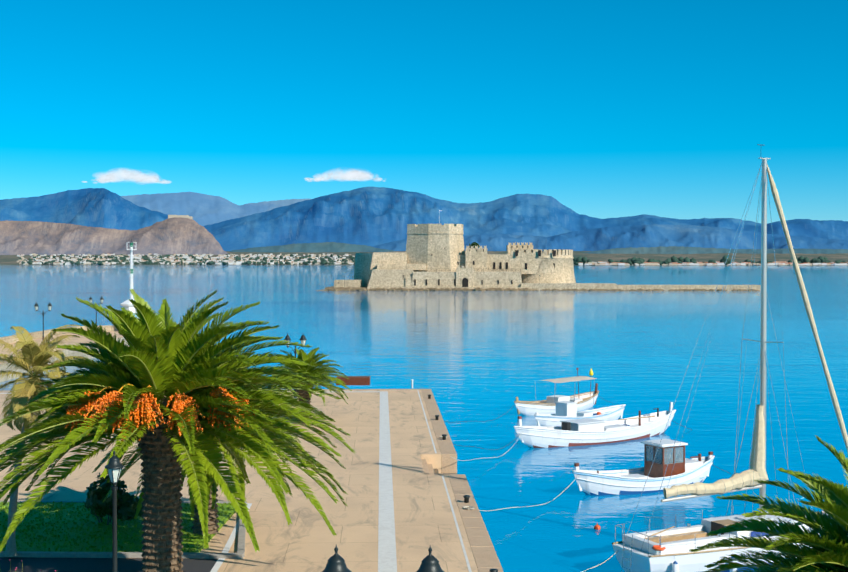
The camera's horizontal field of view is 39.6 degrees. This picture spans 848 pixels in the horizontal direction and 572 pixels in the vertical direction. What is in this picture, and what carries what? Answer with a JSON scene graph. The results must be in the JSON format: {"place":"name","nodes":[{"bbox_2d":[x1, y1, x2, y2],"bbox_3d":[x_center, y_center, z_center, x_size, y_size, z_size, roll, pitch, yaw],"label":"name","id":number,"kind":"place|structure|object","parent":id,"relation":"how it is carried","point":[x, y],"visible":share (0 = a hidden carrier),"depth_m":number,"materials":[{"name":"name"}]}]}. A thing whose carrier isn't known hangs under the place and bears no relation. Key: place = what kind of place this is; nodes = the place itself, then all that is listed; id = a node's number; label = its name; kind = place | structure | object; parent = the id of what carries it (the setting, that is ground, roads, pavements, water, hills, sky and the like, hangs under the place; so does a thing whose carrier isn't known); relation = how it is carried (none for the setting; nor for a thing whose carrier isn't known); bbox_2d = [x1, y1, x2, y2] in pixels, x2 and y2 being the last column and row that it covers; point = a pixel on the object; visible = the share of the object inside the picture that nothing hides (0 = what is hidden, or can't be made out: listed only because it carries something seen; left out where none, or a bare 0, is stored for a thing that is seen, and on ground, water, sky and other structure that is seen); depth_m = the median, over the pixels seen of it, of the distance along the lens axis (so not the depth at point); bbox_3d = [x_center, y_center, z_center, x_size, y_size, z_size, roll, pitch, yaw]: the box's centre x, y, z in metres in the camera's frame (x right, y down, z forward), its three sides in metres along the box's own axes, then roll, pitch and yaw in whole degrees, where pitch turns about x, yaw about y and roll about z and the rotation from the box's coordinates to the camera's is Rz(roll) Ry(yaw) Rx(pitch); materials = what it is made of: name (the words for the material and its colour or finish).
{"place":"outdoors","nodes":[
{"label":"outdoors","id":0,"kind":"place"},
{"bbox_2d":[0,188,167,229],"bbox_3d":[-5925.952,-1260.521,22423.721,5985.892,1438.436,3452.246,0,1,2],"label":"mountain","id":1,"kind":"structure","parent":0,"point":[98,207],"depth_m":23210.11,"materials":[{"name":"blue stone"}]},
{"bbox_2d":[0,217,227,254],"bbox_3d":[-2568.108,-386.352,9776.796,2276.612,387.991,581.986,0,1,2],"label":"hill","id":2,"kind":"structure","parent":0,"point":[177,235],"depth_m":9906.16,"materials":[{"name":"stone"}]},
{"bbox_2d":[168,215,192,218],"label":"hilltop fortress","id":3,"kind":"structure","parent":2,"relation":"on","point":[182,216],"depth_m":10061.18,"materials":[{"name":"beige stone"}]},
{"bbox_2d":[0,501,234,552],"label":"garden lawn","id":4,"kind":"structure","parent":0,"point":[97,543],"depth_m":38.38,"materials":[{"name":"green plant"}]},
{"bbox_2d":[84,473,143,524],"bbox_3d":[-10.282,7.093,39.403,2.103,1.755,1.503,0,1,2],"label":"garden shrub","id":5,"kind":"object","parent":4,"relation":"on","point":[127,503],"visible":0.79,"depth_m":38.96,"materials":[{"name":"green plant"}]},
{"bbox_2d":[0,500,246,558],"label":"lawn kerb stones","id":6,"kind":"object","parent":4,"relation":"on","point":[240,554],"visible":0.6,"depth_m":35.28,"materials":[{"name":"white stone"}]},
{"bbox_2d":[86,351,324,534],"bbox_3d":[-6.881,4.805,38.060,7.550,6.337,7.537,0,1,2],"label":"canary palm","id":7,"kind":"object","parent":4,"relation":"on","point":[213,521],"visible":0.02,"depth_m":36.72,"materials":[{"name":"green"}]},
{"bbox_2d":[0,503,251,571],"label":"road asphalt","id":8,"kind":"structure","parent":0,"point":[32,564],"depth_m":34.46,"materials":[{"name":"asphalt"}]},
{"bbox_2d":[0,324,85,556],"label":"queen palm","id":9,"kind":"object","parent":8,"relation":"on","point":[40,355],"visible":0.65,"depth_m":34.64,"materials":[{"name":"yellow"}]},
{"bbox_2d":[105,450,123,571],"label":"street lamp","id":10,"kind":"object","parent":8,"relation":"on","point":[114,466],"visible":1,"depth_m":24.85,"materials":[{"name":"grey metal"}]},
{"bbox_2d":[0,289,355,571],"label":"canary palm","id":11,"kind":"object","parent":8,"relation":"on","point":[162,386],"visible":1,"depth_m":29.67,"materials":[{"name":"green plant"}]},
{"bbox_2d":[83,168,170,184],"bbox_3d":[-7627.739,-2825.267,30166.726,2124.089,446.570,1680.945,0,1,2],"label":"cloud","id":12,"kind":"structure","parent":0,"point":[128,175],"depth_m":29871.00,"materials":[{"name":"white"}]},
{"bbox_2d":[121,192,309,225],"bbox_3d":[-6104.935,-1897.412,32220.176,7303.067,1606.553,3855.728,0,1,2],"label":"mountain ridge","id":13,"kind":"structure","parent":0,"point":[202,209],"depth_m":33375.57,"materials":[{"name":"blue stone"}]},
{"bbox_2d":[0,390,477,571],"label":"quay pavement","id":14,"kind":"structure","parent":0,"point":[306,540],"depth_m":44.54,"materials":[{"name":"beige stone"}]},
{"bbox_2d":[0,390,471,571],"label":"quay marble bands","id":15,"kind":"object","parent":14,"relation":"on","point":[387,560],"visible":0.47,"depth_m":43.95,"materials":[{"name":"white stone"}]},
{"bbox_2d":[0,389,503,571],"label":"quay edging stones","id":16,"kind":"object","parent":14,"relation":"on","point":[483,551],"visible":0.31,"depth_m":45.52,"materials":[{"name":"beige stone"}]},
{"bbox_2d":[428,394,497,571],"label":"mooring bollards","id":17,"kind":"object","parent":16,"relation":"on","point":[466,497],"visible":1,"depth_m":43.36,"materials":[{"name":"grey metal"}]},
{"bbox_2d":[284,333,306,398],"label":"street lamp","id":18,"kind":"object","parent":14,"relation":"on","point":[302,339],"visible":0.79,"depth_m":75.89,"materials":[{"name":"grey metal"}]},
{"bbox_2d":[264,347,351,423],"bbox_3d":[-6.505,5.460,64.948,5.099,4.223,4.805,0,1,2],"label":"canary palm","id":19,"kind":"object","parent":14,"relation":"on","point":[311,358],"visible":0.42,"depth_m":64.49,"materials":[{"name":"green plant"}]},
{"bbox_2d":[336,376,369,384],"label":"bench","id":20,"kind":"object","parent":14,"relation":"on","point":[357,380],"visible":0.65,"depth_m":85.11,"materials":[{"name":"brown wood"}]},
{"bbox_2d":[322,545,443,571],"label":"twin street lamp","id":21,"kind":"object","parent":14,"relation":"on","point":[336,562],"visible":1,"depth_m":17.92,"materials":[{"name":"grey metal"}]},
{"bbox_2d":[229,242,395,251],"bbox_3d":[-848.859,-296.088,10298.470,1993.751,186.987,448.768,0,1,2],"label":"green hill","id":22,"kind":"structure","parent":0,"point":[323,247],"depth_m":10394.34,"materials":[{"name":"green plant"}]},
{"bbox_2d":[306,168,382,181],"bbox_3d":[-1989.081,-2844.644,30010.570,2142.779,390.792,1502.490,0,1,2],"label":"cloud","id":23,"kind":"structure","parent":0,"point":[353,175],"depth_m":29881.79,"materials":[{"name":"white"}]},
{"bbox_2d":[0,265,847,571],"bbox_3d":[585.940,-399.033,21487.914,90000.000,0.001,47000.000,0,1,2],"label":"sea water","id":24,"kind":"structure","parent":0,"point":[478,361],"depth_m":125.69,"materials":[{"name":"blue liquid"}]},
{"bbox_2d":[0,325,128,382],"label":"harbour mole","id":25,"kind":"object","parent":24,"relation":"on","point":[38,335],"visible":0.23,"depth_m":123.19,"materials":[{"name":"grey stone"}]},
{"bbox_2d":[34,301,51,344],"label":"street lamp","id":26,"kind":"object","parent":25,"relation":"on","point":[36,305],"visible":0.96,"depth_m":113.70,"materials":[{"name":"brown metal"}]},
{"bbox_2d":[89,296,103,323],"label":"street lamp","id":27,"kind":"object","parent":25,"relation":"on","point":[91,299],"visible":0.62,"depth_m":134.67,"materials":[{"name":"brown metal"}]},
{"bbox_2d":[120,239,139,317],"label":"lighthouse","id":28,"kind":"object","parent":25,"relation":"on","point":[127,305],"visible":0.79,"depth_m":143.42,"materials":[{"name":"white"}]},
{"bbox_2d":[315,210,760,290],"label":"island fortress","id":29,"kind":"structure","parent":24,"relation":"on","point":[435,257],"depth_m":434.09,"materials":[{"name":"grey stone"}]},
{"bbox_2d":[514,368,598,415],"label":"fishing boat","id":30,"kind":"object","parent":24,"relation":"on","point":[586,400],"visible":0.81,"depth_m":78.23,"materials":[{"name":"white wood"}]},
{"bbox_2d":[534,401,625,426],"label":"boat","id":31,"kind":"object","parent":24,"relation":"on","point":[566,410],"visible":0.81,"depth_m":71.49,"materials":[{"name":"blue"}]},
{"bbox_2d":[444,396,732,571],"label":"mooring ropes","id":32,"kind":"object","parent":24,"relation":"on","point":[597,527],"visible":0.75,"depth_m":48.01,"materials":[{"name":"white fabric"}]},
{"bbox_2d":[514,402,675,447],"bbox_3d":[9.714,7.940,65.575,12.196,2.240,2.931,-1,1,-37],"label":"boat","id":33,"kind":"object","parent":24,"relation":"on","point":[579,432],"visible":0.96,"depth_m":64.19,"materials":[{"name":"white wood"}]},
{"bbox_2d":[572,439,714,495],"bbox_3d":[9.682,8.076,51.510,7.862,2.404,2.479,0,1,-24],"label":"fishing boat","id":34,"kind":"object","parent":24,"relation":"on","point":[694,469],"visible":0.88,"depth_m":51.25,"materials":[{"name":"white"}]},
{"bbox_2d":[612,144,847,571],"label":"sailing yacht","id":35,"kind":"object","parent":24,"relation":"on","point":[665,550],"visible":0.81,"depth_m":37.70,"materials":[{"name":"white"}]},
{"bbox_2d":[0,251,847,265],"bbox_3d":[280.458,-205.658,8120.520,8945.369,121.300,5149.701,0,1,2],"label":"shore land","id":36,"kind":"structure","parent":0,"point":[14,259],"depth_m":9072.04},
{"bbox_2d":[17,253,847,264],"bbox_3d":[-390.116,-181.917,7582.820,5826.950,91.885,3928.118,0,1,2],"label":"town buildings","id":37,"kind":"structure","parent":36,"relation":"on","point":[189,260],"depth_m":8037.31,"materials":[{"name":"grey"}]},
{"bbox_2d":[18,254,847,264],"bbox_3d":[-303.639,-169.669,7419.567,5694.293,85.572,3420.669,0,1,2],"label":"shore trees","id":38,"kind":"object","parent":36,"relation":"on","point":[639,260],"visible":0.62,"depth_m":7668.21,"materials":[{"name":"green plant"}]},
{"bbox_2d":[0,0,847,223],"label":"sky","id":39,"kind":"structure","parent":0,"point":[604,109],"materials":[{"name":"blue"}]},
{"bbox_2d":[371,234,546,250],"bbox_3d":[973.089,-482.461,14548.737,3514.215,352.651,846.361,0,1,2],"label":"mountain","id":40,"kind":"structure","parent":0,"point":[495,242],"depth_m":14714.16,"materials":[{"name":"blue stone"}]},
{"bbox_2d":[203,187,847,250],"bbox_3d":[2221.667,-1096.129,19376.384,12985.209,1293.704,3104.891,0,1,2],"label":"mountain","id":41,"kind":"structure","parent":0,"point":[371,216],"depth_m":19633.71,"materials":[{"name":"blue stone"}]},
{"bbox_2d":[547,224,847,250],"bbox_3d":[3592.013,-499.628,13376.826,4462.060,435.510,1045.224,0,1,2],"label":"mountain","id":42,"kind":"structure","parent":0,"point":[634,236],"depth_m":13590.43,"materials":[{"name":"blue stone"}]},
{"bbox_2d":[586,246,847,253],"bbox_3d":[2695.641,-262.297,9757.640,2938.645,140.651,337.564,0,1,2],"label":"green hill","id":43,"kind":"structure","parent":0,"point":[668,250],"depth_m":9860.25,"materials":[{"name":"green plant"}]},
{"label":"shoreline quay ground","id":44,"kind":"structure","parent":0,"visible":0},
{"bbox_2d":[690,435,847,571],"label":"canary palm","id":45,"kind":"object","parent":44,"relation":"on","point":[827,541],"visible":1,"depth_m":23.85,"materials":[{"name":"green"}]}
]}

